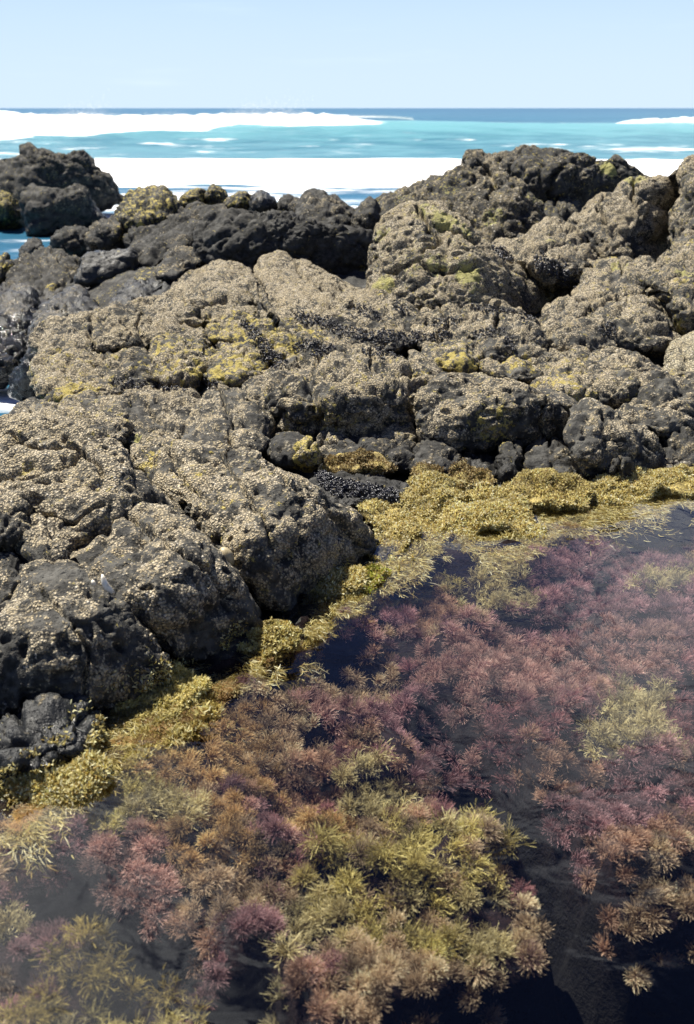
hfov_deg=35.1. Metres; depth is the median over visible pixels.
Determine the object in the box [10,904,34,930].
seaweed tuft
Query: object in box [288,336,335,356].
mussel bed
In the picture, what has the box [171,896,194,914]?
seaweed tuft
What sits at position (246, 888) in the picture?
seaweed tuft
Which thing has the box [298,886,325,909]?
seaweed tuft
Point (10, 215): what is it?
boulder
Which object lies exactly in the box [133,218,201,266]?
boulder
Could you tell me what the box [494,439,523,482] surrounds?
boulder
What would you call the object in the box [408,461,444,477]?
algae mat
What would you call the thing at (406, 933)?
seaweed tuft
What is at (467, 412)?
boulder
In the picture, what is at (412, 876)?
seaweed tuft
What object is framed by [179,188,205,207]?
boulder
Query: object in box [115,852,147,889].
seaweed tuft
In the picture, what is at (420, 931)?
seaweed tuft
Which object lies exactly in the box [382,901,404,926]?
seaweed tuft
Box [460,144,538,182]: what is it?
boulder
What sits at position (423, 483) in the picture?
algae mat
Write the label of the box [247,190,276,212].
boulder
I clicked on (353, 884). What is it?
seaweed tuft
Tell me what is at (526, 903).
seaweed tuft
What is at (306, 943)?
seaweed tuft
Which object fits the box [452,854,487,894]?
seaweed tuft
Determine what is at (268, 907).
seaweed tuft
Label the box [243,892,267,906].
seaweed tuft
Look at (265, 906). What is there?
seaweed tuft
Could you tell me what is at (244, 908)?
seaweed tuft
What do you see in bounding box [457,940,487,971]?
seaweed tuft
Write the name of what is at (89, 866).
seaweed tuft
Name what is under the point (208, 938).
seaweed tuft
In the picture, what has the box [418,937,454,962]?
seaweed tuft
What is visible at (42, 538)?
boulder
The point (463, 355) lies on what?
boulder
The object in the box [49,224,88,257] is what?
boulder
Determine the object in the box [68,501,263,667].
boulder
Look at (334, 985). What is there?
seaweed tuft
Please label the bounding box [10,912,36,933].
seaweed tuft
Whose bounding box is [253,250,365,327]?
boulder
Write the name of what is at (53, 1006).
seaweed tuft
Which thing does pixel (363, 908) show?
seaweed tuft
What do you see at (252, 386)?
boulder
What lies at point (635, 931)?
seaweed tuft
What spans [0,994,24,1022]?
seaweed tuft
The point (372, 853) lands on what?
seaweed tuft
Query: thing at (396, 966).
seaweed tuft
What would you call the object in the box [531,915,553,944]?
seaweed tuft
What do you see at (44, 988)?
seaweed tuft
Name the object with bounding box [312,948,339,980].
seaweed tuft
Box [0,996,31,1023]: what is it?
seaweed tuft
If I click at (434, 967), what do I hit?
seaweed tuft
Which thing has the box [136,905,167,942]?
seaweed tuft
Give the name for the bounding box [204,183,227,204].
boulder
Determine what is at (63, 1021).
seaweed tuft
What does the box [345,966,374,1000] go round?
seaweed tuft
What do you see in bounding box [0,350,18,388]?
boulder
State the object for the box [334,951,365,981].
seaweed tuft
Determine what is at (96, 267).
boulder
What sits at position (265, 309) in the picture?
boulder
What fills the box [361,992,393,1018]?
seaweed tuft
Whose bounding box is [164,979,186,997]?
seaweed tuft
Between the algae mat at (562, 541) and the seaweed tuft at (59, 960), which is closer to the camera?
the seaweed tuft at (59, 960)
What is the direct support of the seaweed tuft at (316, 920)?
on the pool bed at (578, 981)
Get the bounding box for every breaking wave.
[0,111,374,123]
[615,117,693,123]
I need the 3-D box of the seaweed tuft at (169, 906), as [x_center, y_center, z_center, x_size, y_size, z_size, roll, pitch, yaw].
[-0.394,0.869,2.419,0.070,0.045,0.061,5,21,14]
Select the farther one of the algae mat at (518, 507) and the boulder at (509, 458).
the boulder at (509, 458)
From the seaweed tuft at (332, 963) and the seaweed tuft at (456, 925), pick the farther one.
the seaweed tuft at (456, 925)
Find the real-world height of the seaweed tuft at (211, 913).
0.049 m
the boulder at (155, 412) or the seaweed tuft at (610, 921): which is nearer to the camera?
the seaweed tuft at (610, 921)
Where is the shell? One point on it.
(107, 587)
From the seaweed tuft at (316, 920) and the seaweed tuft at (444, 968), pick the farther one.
the seaweed tuft at (316, 920)
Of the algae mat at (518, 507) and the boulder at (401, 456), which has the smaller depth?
the algae mat at (518, 507)
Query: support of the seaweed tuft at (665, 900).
on the pool bed at (578, 981)
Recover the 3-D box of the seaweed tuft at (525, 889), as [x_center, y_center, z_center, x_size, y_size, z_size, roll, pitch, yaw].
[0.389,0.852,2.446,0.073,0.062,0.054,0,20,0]
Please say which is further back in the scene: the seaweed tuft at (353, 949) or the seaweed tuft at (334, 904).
the seaweed tuft at (334, 904)
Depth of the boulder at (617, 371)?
5.32 m
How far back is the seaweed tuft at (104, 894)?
2.42 m
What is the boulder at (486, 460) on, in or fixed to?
on the rock shelf
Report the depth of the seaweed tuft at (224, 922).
2.37 m
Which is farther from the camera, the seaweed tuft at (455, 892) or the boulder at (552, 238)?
the boulder at (552, 238)
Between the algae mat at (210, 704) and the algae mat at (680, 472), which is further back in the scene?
the algae mat at (680, 472)
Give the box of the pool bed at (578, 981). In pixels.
[0,503,693,1023]
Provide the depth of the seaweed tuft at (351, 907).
2.42 m
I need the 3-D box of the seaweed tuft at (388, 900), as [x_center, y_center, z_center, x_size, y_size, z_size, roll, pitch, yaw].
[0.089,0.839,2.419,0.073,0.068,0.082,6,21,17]
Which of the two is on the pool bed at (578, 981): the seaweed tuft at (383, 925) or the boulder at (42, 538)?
the seaweed tuft at (383, 925)
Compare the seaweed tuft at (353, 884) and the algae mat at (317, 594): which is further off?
the algae mat at (317, 594)
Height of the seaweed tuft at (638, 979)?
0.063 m
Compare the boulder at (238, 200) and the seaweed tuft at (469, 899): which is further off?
the boulder at (238, 200)
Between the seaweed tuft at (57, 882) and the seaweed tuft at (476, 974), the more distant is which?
the seaweed tuft at (57, 882)
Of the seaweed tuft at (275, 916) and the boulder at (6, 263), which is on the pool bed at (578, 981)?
the seaweed tuft at (275, 916)
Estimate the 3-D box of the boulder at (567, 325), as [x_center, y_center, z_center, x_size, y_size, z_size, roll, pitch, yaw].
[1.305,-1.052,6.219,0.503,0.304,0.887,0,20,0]
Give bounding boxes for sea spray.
[0,89,412,120]
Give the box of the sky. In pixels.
[0,0,693,107]
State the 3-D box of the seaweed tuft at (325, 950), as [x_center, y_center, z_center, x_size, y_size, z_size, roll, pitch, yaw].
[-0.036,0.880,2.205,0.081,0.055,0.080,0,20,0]
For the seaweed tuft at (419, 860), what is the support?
on the pool bed at (578, 981)
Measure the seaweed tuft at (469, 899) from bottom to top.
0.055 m
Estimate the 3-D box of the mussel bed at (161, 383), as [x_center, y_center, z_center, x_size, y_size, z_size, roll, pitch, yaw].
[-0.919,-0.631,5.506,0.559,0.076,0.290,0,20,0]
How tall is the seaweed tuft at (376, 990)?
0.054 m
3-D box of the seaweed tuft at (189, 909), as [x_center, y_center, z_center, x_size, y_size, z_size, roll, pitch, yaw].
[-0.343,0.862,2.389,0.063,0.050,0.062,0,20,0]
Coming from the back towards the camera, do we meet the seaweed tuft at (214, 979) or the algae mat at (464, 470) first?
the algae mat at (464, 470)
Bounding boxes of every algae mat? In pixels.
[0,748,115,823]
[69,691,226,827]
[104,661,211,735]
[222,616,303,679]
[284,543,429,670]
[301,563,369,614]
[319,447,397,475]
[353,561,391,599]
[357,498,423,565]
[396,485,467,547]
[399,470,503,505]
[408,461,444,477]
[416,530,556,557]
[448,457,496,489]
[452,491,547,549]
[501,467,595,517]
[537,510,592,554]
[586,463,693,513]
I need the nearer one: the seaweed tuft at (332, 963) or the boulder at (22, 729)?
the seaweed tuft at (332, 963)
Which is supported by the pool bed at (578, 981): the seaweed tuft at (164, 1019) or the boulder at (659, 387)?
the seaweed tuft at (164, 1019)
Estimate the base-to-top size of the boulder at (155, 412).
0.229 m
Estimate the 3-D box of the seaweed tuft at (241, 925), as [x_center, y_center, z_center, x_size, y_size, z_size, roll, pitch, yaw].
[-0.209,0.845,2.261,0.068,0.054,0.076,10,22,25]
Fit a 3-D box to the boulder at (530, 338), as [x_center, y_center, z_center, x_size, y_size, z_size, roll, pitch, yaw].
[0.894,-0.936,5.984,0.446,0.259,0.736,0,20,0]
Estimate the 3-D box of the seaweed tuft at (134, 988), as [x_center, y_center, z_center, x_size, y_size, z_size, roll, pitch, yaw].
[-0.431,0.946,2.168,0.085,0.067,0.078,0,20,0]
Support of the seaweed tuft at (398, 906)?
on the pool bed at (578, 981)
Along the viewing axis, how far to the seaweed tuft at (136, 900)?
2.41 m
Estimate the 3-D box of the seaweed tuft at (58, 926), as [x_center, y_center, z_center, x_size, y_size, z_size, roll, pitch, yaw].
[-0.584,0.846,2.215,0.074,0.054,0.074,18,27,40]
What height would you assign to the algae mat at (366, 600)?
0.135 m
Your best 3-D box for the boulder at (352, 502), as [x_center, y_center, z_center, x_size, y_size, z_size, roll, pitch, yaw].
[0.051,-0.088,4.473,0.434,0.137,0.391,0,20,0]
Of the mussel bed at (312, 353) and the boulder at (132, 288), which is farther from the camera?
the boulder at (132, 288)
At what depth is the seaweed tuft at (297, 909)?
2.40 m
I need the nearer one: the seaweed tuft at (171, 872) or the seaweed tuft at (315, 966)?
the seaweed tuft at (315, 966)
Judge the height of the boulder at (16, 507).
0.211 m
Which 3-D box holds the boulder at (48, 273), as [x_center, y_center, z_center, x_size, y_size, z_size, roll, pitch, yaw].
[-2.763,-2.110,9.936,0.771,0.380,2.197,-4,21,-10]
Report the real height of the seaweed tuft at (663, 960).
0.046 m
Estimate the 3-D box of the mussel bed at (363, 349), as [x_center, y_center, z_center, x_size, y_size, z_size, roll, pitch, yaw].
[0.239,-0.981,6.011,0.408,0.236,1.263,-1,20,-3]
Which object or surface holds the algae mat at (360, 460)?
on the boulder at (352, 502)
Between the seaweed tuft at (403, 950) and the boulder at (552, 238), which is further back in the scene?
the boulder at (552, 238)
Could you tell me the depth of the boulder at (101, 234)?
9.80 m
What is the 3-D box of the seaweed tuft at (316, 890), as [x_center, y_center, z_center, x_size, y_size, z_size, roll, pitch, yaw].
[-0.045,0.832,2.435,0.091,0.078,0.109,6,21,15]
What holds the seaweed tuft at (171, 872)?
on the pool bed at (578, 981)
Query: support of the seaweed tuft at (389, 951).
on the pool bed at (578, 981)
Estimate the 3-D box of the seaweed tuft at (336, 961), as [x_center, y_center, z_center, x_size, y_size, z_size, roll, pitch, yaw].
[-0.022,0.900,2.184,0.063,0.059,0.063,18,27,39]
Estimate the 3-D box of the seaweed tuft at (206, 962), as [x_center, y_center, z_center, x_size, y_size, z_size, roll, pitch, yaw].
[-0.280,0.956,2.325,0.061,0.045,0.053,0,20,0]
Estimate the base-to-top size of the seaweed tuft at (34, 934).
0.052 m
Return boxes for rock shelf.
[0,266,693,738]
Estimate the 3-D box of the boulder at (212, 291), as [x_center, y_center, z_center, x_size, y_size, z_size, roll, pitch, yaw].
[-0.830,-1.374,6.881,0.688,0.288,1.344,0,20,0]
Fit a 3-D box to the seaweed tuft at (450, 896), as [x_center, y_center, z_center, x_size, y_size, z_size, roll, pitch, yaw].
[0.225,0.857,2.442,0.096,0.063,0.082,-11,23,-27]
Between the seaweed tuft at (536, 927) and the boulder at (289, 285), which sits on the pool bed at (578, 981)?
the seaweed tuft at (536, 927)
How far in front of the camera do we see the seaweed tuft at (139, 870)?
2.42 m
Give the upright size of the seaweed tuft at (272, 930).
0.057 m
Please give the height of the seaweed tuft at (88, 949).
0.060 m
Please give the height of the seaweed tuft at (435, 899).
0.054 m
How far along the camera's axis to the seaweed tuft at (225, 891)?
2.43 m
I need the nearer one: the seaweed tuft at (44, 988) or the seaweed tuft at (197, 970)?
the seaweed tuft at (44, 988)
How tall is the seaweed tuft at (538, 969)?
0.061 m
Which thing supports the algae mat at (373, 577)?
on the pool bed at (578, 981)
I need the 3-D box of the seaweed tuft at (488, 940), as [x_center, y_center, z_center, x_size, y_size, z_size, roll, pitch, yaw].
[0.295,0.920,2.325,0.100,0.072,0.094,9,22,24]
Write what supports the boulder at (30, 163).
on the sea
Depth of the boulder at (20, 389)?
6.73 m
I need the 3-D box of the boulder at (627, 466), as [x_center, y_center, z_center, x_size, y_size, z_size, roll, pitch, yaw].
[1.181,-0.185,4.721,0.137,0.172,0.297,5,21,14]
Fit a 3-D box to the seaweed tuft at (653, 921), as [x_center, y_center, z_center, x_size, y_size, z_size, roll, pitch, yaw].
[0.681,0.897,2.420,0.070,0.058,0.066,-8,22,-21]
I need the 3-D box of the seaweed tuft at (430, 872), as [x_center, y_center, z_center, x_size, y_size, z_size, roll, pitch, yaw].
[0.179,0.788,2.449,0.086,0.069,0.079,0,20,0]
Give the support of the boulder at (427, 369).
on the rock shelf
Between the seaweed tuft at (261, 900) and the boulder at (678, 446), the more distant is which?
the boulder at (678, 446)
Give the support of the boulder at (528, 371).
on the boulder at (571, 377)
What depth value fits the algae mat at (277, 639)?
3.27 m
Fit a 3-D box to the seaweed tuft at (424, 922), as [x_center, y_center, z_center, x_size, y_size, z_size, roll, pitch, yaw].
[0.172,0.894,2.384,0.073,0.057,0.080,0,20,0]
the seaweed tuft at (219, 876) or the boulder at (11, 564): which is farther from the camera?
the boulder at (11, 564)
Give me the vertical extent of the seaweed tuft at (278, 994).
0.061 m
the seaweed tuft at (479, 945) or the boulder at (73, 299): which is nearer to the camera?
the seaweed tuft at (479, 945)
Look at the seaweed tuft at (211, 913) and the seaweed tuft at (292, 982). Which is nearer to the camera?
the seaweed tuft at (292, 982)
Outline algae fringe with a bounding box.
[0,461,693,892]
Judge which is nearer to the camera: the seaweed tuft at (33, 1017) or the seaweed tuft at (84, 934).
the seaweed tuft at (33, 1017)
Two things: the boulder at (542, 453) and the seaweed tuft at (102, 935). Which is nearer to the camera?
the seaweed tuft at (102, 935)
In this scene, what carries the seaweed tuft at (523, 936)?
on the pool bed at (578, 981)
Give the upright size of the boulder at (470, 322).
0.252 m
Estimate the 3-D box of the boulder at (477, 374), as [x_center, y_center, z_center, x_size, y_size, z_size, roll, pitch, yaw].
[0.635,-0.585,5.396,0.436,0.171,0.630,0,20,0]
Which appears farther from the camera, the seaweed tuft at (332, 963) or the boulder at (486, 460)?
the boulder at (486, 460)
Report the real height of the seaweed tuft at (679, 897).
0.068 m
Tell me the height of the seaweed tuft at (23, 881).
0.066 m
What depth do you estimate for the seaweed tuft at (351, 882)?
2.44 m
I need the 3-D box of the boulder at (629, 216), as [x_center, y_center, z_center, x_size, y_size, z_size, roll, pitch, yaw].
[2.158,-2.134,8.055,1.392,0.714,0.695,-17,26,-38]
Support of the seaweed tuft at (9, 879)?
on the pool bed at (578, 981)
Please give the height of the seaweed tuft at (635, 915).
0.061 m
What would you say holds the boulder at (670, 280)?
on the rock shelf
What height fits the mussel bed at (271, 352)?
0.165 m
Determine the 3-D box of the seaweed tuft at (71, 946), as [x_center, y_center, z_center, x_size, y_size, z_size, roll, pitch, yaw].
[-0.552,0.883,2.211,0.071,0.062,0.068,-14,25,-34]
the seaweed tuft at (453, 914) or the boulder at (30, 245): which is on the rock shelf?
the boulder at (30, 245)
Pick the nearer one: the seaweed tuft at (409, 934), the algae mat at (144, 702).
the seaweed tuft at (409, 934)
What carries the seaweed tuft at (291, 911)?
on the pool bed at (578, 981)
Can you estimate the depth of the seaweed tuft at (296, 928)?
2.35 m
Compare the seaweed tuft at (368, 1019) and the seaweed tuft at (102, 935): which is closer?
the seaweed tuft at (368, 1019)
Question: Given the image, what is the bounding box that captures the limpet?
[220,547,233,564]
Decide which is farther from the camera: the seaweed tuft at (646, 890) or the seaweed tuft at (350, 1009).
the seaweed tuft at (646, 890)
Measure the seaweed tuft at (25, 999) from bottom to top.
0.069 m
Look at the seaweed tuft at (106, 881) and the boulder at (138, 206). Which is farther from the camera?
the boulder at (138, 206)
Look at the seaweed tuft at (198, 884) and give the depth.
2.44 m
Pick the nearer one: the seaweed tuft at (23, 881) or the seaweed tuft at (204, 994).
the seaweed tuft at (204, 994)
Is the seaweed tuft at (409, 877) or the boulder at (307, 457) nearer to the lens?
the seaweed tuft at (409, 877)
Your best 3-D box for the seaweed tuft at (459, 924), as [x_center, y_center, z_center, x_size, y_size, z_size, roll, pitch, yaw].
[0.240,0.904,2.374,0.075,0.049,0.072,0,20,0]
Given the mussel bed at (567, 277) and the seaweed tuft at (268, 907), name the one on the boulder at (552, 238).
the mussel bed at (567, 277)
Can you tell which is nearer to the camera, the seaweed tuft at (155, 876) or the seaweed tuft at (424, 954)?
the seaweed tuft at (424, 954)
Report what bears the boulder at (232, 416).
on the rock shelf
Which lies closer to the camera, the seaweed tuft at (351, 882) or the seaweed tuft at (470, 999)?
the seaweed tuft at (470, 999)
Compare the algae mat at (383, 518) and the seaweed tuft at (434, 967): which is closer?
the seaweed tuft at (434, 967)
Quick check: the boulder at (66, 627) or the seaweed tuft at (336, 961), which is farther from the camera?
the boulder at (66, 627)
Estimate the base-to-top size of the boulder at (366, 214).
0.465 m
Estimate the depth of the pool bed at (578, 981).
2.53 m
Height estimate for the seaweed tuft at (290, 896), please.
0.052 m
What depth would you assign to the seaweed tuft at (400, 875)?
2.43 m
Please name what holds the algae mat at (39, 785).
on the pool bed at (578, 981)
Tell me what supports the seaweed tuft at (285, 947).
on the pool bed at (578, 981)
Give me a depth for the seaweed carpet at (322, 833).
2.92 m
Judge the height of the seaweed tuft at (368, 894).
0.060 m
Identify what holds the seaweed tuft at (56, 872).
on the pool bed at (578, 981)
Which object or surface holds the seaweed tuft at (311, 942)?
on the pool bed at (578, 981)
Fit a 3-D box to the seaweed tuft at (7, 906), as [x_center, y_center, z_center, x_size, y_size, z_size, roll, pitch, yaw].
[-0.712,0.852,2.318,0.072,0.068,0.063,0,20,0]
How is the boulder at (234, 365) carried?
on the rock shelf
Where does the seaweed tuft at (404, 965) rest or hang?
on the pool bed at (578, 981)
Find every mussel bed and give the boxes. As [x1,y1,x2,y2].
[111,377,218,391]
[240,318,287,369]
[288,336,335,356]
[293,310,393,345]
[313,470,400,501]
[347,298,429,358]
[425,303,535,350]
[492,242,579,289]
[598,321,616,338]
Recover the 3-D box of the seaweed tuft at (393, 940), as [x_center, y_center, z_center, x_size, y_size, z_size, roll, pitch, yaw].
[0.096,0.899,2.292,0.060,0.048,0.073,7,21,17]
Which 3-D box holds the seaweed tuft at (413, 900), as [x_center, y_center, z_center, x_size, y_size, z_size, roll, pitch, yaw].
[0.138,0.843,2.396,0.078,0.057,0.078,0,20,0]
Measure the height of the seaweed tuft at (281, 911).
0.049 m
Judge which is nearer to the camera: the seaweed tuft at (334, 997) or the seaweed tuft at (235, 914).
the seaweed tuft at (334, 997)
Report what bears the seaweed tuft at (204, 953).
on the pool bed at (578, 981)
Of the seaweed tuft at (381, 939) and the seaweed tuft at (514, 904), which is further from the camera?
the seaweed tuft at (514, 904)
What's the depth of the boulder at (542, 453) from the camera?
4.76 m
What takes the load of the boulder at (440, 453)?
on the rock shelf
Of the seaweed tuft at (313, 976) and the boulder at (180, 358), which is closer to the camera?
the seaweed tuft at (313, 976)
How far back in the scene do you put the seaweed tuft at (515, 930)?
2.36 m
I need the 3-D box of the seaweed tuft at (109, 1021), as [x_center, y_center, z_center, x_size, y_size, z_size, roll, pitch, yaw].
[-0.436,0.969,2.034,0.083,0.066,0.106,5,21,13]
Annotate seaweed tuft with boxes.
[0,845,18,866]
[0,872,14,894]
[0,899,26,929]
[0,900,21,940]
[0,923,13,944]
[0,981,15,1005]
[0,993,24,1019]
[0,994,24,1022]
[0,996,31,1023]
[4,887,28,912]
[6,934,37,961]
[7,863,42,893]
[7,985,63,1023]
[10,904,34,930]
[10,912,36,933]
[11,998,55,1023]
[12,884,28,901]
[12,984,33,1014]
[16,859,46,885]
[16,969,72,1022]
[21,919,50,945]
[26,988,70,1023]
[29,926,85,981]
[30,926,66,963]
[30,975,62,1006]
[36,916,73,946]
[38,860,73,893]
[39,864,65,896]
[49,952,93,987]
[51,1009,87,1023]
[59,935,88,953]
[60,914,102,947]
[68,931,106,964]
[70,989,113,1023]
[73,956,121,1000]
[74,850,108,877]
[74,917,123,952]
[81,938,134,992]
[82,953,104,973]
[90,873,126,910]
[91,848,120,877]
[96,877,127,908]
[98,1013,129,1023]
[107,883,139,917]
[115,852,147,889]
[116,967,151,1012]
[116,1008,149,1023]
[125,857,158,891]
[126,884,153,914]
[134,861,153,886]
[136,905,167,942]
[138,864,171,896]
[139,964,187,1018]
[140,891,166,917]
[140,900,173,934]
[147,873,184,903]
[150,862,178,893]
[151,1009,183,1023]
[153,1003,192,1023]
[157,897,179,918]
[163,905,194,939]
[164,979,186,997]
[170,905,204,940]
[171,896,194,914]
[172,1009,207,1023]
[178,895,202,923]
[178,990,211,1023]
[184,949,209,982]
[188,979,220,1017]
[189,959,202,980]
[190,869,214,898]
[190,927,221,960]
[194,936,216,965]
[196,960,231,1000]
[202,952,218,974]
[204,860,234,889]
[204,904,227,931]
[206,884,239,909]
[206,931,225,956]
[207,892,240,921]
[207,908,233,933]
[208,878,236,903]
[209,950,229,975]
[216,894,243,917]
[225,910,249,932]
[227,910,263,941]
[233,883,260,908]
[233,899,266,929]
[242,901,271,935]
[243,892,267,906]
[247,888,281,906]
[251,872,285,905]
[255,901,274,921]
[255,903,284,934]
[256,909,289,942]
[257,928,313,973]
[259,1012,278,1023]
[260,973,287,1010]
[263,880,284,899]
[265,911,281,926]
[273,902,289,922]
[280,967,312,997]
[281,890,321,933]
[282,887,303,909]
[282,954,309,984]
[283,898,313,923]
[283,911,321,949]
[286,941,307,957]
[290,952,330,989]
[291,922,323,955]
[294,915,327,944]
[296,883,342,930]
[296,904,326,937]
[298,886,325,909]
[301,955,333,995]
[302,900,341,933]
[303,871,344,906]
[304,954,328,983]
[304,991,340,1023]
[310,984,338,1005]
[311,934,345,961]
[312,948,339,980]
[316,968,349,1001]
[317,946,347,984]
[318,892,351,927]
[321,882,356,920]
[321,951,347,976]
[323,991,346,1021]
[325,881,350,907]
[326,858,372,899]
[327,929,346,945]
[330,889,360,920]
[330,923,356,950]
[332,866,367,899]
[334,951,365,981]
[335,990,367,1023]
[338,923,375,953]
[339,986,367,1016]
[341,893,384,926]
[341,944,368,970]
[343,900,375,935]
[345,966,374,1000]
[350,936,384,965]
[351,911,386,943]
[352,881,380,910]
[352,1004,382,1023]
[355,914,374,934]
[355,949,380,969]
[357,964,382,989]
[359,912,405,951]
[359,953,388,974]
[360,844,387,872]
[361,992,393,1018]
[362,926,387,955]
[363,961,401,995]
[367,975,393,1008]
[371,945,408,985]
[372,915,393,934]
[374,944,405,961]
[375,880,401,908]
[378,873,405,906]
[378,952,403,983]
[380,928,407,955]
[381,897,408,921]
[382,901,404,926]
[383,866,417,891]
[384,909,407,930]
[385,954,412,976]
[387,944,413,971]
[389,864,424,893]
[390,862,427,896]
[390,905,437,951]
[390,919,426,955]
[395,883,426,918]
[398,867,442,905]
[398,966,428,998]
[401,949,428,979]
[403,849,431,874]
[409,924,442,949]
[411,1007,439,1023]
[412,914,437,934]
[412,927,441,955]
[413,945,439,970]
[414,962,447,1002]
[416,907,448,934]
[418,850,444,879]
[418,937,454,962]
[420,917,449,935]
[421,954,448,978]
[423,892,457,920]
[424,952,453,980]
[430,881,462,912]
[431,928,470,964]
[433,921,461,949]
[435,914,456,940]
[437,865,468,903]
[438,952,464,983]
[442,876,479,913]
[442,957,468,981]
[443,907,462,920]
[447,919,474,953]
[449,918,473,941]
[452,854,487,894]
[455,882,483,913]
[457,929,495,966]
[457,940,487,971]
[457,984,483,1013]
[459,935,497,970]
[459,951,495,990]
[463,921,504,959]
[474,921,498,938]
[477,999,507,1023]
[481,965,510,991]
[483,878,518,913]
[484,922,512,950]
[486,932,519,971]
[499,889,529,917]
[508,879,537,908]
[510,927,535,941]
[511,909,537,932]
[511,925,541,951]
[512,938,550,977]
[513,892,542,915]
[513,916,544,941]
[513,928,543,958]
[514,937,547,975]
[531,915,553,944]
[591,931,615,960]
[595,903,623,933]
[617,912,651,945]
[618,894,654,921]
[622,964,653,994]
[629,880,661,905]
[631,876,664,909]
[643,904,672,933]
[649,950,674,968]
[651,881,679,909]
[667,885,693,915]
[671,889,693,919]
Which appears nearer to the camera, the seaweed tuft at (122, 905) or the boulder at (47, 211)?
the seaweed tuft at (122, 905)
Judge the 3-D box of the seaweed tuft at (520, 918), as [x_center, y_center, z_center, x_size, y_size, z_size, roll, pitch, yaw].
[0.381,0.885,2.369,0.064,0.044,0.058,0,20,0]
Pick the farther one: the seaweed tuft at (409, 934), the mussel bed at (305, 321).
the mussel bed at (305, 321)
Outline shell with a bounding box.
[101,574,114,593]
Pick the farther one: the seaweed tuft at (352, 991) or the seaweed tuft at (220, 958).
the seaweed tuft at (220, 958)
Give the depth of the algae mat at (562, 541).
4.17 m
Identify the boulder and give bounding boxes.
[0,142,123,211]
[0,190,23,228]
[0,246,80,299]
[0,252,14,284]
[0,283,40,363]
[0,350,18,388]
[0,409,185,548]
[0,480,32,551]
[0,547,23,603]
[0,559,172,718]
[0,691,106,793]
[2,513,75,563]
[8,347,37,401]
[9,397,63,415]
[18,237,43,257]
[19,183,107,236]
[26,284,99,340]
[27,344,159,402]
[28,295,216,353]
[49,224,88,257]
[54,389,133,444]
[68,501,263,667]
[73,246,137,287]
[84,215,126,251]
[107,276,179,305]
[114,185,182,232]
[122,201,226,247]
[122,385,201,449]
[130,428,379,618]
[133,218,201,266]
[148,332,208,388]
[153,259,258,328]
[154,245,202,281]
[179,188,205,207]
[181,383,275,456]
[192,208,373,274]
[203,341,269,387]
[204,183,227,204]
[204,310,332,363]
[223,191,251,209]
[241,354,298,407]
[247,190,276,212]
[251,283,278,326]
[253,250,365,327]
[261,339,426,468]
[266,431,304,468]
[276,194,293,210]
[288,188,354,225]
[292,435,323,472]
[309,470,409,510]
[312,310,419,356]
[318,435,414,478]
[351,196,380,230]
[355,288,426,353]
[365,200,553,314]
[375,165,474,216]
[406,298,541,350]
[408,349,446,386]
[409,439,462,475]
[413,372,578,453]
[421,338,482,373]
[452,170,545,243]
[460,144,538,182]
[461,451,498,484]
[470,372,487,375]
[476,313,550,362]
[476,345,590,384]
[492,216,600,297]
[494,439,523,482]
[510,147,647,206]
[522,436,578,474]
[529,357,597,402]
[539,294,618,352]
[543,195,582,221]
[563,397,669,480]
[567,169,679,261]
[571,255,681,357]
[587,346,650,408]
[593,256,617,267]
[605,454,635,478]
[612,397,693,438]
[630,361,693,415]
[642,235,693,335]
[656,426,693,467]
[662,331,693,380]
[667,154,693,245]
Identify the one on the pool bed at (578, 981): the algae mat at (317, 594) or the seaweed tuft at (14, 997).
the seaweed tuft at (14, 997)
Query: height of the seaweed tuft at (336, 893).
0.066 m
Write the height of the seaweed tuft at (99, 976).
0.064 m
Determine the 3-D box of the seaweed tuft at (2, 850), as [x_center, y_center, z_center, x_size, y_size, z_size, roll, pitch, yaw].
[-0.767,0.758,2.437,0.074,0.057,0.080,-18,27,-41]
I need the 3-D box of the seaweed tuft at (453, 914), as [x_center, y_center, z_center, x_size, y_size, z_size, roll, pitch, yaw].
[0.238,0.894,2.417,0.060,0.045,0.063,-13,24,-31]
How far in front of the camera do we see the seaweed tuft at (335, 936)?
2.35 m
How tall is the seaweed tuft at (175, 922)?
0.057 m
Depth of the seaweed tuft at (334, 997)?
2.09 m
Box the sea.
[0,108,693,415]
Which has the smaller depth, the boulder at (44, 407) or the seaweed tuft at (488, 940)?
the seaweed tuft at (488, 940)
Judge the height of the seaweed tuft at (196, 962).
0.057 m
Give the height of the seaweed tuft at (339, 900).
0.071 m
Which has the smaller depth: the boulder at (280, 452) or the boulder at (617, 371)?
the boulder at (280, 452)
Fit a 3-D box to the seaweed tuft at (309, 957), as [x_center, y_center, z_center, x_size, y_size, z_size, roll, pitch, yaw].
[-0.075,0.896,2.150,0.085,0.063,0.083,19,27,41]
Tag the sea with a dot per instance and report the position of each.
(354, 164)
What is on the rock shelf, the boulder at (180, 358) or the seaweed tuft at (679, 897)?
the boulder at (180, 358)
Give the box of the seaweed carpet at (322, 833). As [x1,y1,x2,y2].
[0,515,693,1023]
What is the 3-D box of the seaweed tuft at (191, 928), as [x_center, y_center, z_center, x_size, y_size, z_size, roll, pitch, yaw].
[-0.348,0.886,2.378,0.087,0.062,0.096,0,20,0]
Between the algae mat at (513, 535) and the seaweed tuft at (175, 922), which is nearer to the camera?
the seaweed tuft at (175, 922)
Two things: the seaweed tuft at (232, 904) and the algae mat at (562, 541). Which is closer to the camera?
the seaweed tuft at (232, 904)
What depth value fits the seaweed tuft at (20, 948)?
2.18 m
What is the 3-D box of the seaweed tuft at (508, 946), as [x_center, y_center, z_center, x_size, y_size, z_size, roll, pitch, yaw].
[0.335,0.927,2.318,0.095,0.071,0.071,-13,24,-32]
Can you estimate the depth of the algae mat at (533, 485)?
4.46 m

